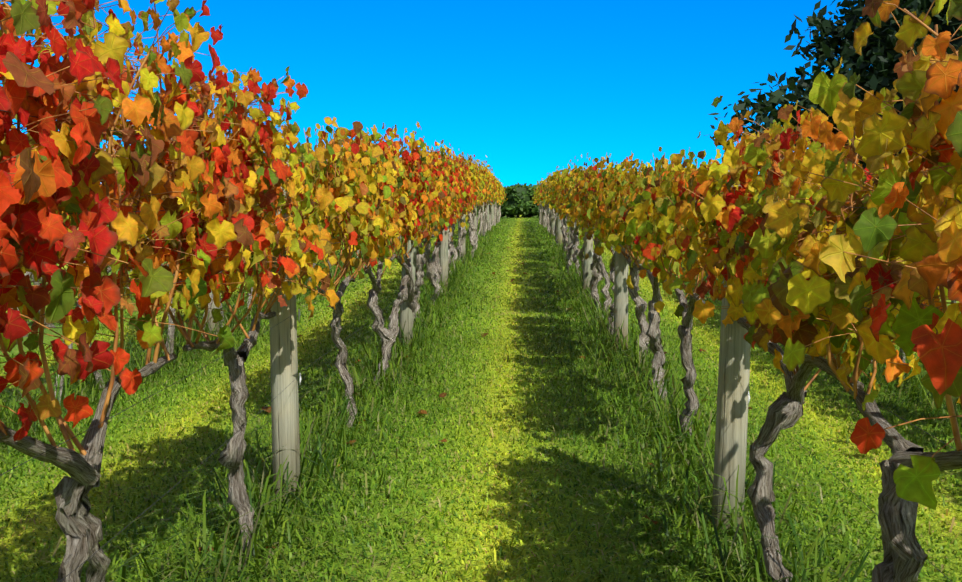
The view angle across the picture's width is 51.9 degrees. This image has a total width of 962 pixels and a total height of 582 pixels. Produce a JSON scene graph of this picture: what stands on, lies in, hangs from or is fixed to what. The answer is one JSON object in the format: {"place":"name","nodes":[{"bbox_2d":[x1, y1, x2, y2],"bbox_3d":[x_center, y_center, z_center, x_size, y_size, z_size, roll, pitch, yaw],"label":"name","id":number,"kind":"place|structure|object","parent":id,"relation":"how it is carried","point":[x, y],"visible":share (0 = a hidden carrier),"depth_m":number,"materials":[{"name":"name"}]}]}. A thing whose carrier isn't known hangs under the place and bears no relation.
{"place":"outdoors","nodes":[
{"label":"outdoors","id":0,"kind":"place"},
{"bbox_2d":[0,0,872,186],"label":"sky","id":1,"kind":"structure","parent":0,"point":[531,87],"materials":[{"name":"blue"}]},
{"bbox_2d":[0,110,955,581],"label":"trellis wires","id":2,"kind":"object","parent":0,"point":[330,350],"visible":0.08,"depth_m":2.91,"materials":[{"name":"grey metal"}]},
{"bbox_2d":[0,0,961,581],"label":"vine","id":3,"kind":"object","parent":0,"point":[786,298],"depth_m":2.59,"materials":[{"name":"plant"}]},
{"bbox_2d":[0,0,961,454],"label":"vine canes","id":4,"kind":"object","parent":3,"relation":"attached to","point":[834,364],"visible":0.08,"depth_m":3.02,"materials":[{"name":"brown plant"}]},
{"bbox_2d":[0,0,961,457],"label":"vine leaf petioles","id":5,"kind":"object","parent":3,"relation":"attached to","point":[134,60],"visible":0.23,"depth_m":2.56,"materials":[{"name":"red plant"}]},
{"bbox_2d":[0,215,961,581],"bbox_3d":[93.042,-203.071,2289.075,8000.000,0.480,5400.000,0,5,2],"label":"ground","id":6,"kind":"structure","parent":0,"point":[48,339],"depth_m":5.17,"materials":[{"name":"green plant"}]},
{"bbox_2d":[12,148,750,533],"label":"trellis posts","id":7,"kind":"object","parent":6,"relation":"on","point":[732,404],"visible":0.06,"depth_m":4.71,"materials":[{"name":"grey wood"}]},
{"bbox_2d":[298,229,749,404],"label":"wire clips","id":8,"kind":"object","parent":7,"relation":"attached to","point":[448,252],"visible":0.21,"depth_m":4.75,"materials":[{"name":"white metal"}]},
{"bbox_2d":[52,235,751,552],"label":"fallen leaves","id":9,"kind":"object","parent":6,"relation":"on","point":[443,395],"visible":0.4,"depth_m":6.71,"materials":[{"name":"plant"}]},
{"bbox_2d":[498,200,515,216],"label":"hedge tree","id":10,"kind":"object","parent":6,"relation":"on","point":[503,204],"visible":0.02,"depth_m":64.18,"materials":[{"name":"green plant"}]},
{"bbox_2d":[500,182,536,217],"bbox_3d":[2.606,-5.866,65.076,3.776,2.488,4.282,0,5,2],"label":"hedge tree","id":11,"kind":"object","parent":6,"relation":"on","point":[516,206],"depth_m":64.09,"materials":[{"name":"green plant"}]},
{"bbox_2d":[520,189,538,217],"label":"hedge tree","id":12,"kind":"object","parent":6,"relation":"on","point":[531,194],"depth_m":64.33,"materials":[{"name":"green plant"}]},
{"bbox_2d":[521,193,563,216],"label":"hedge tree","id":13,"kind":"object","parent":6,"relation":"on","point":[536,208],"visible":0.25,"depth_m":63.64,"materials":[{"name":"green plant"}]},
{"bbox_2d":[704,0,961,168],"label":"broadleaf tree","id":14,"kind":"object","parent":6,"relation":"on","point":[880,55],"depth_m":25.19,"materials":[{"name":"green plant"}]}
]}

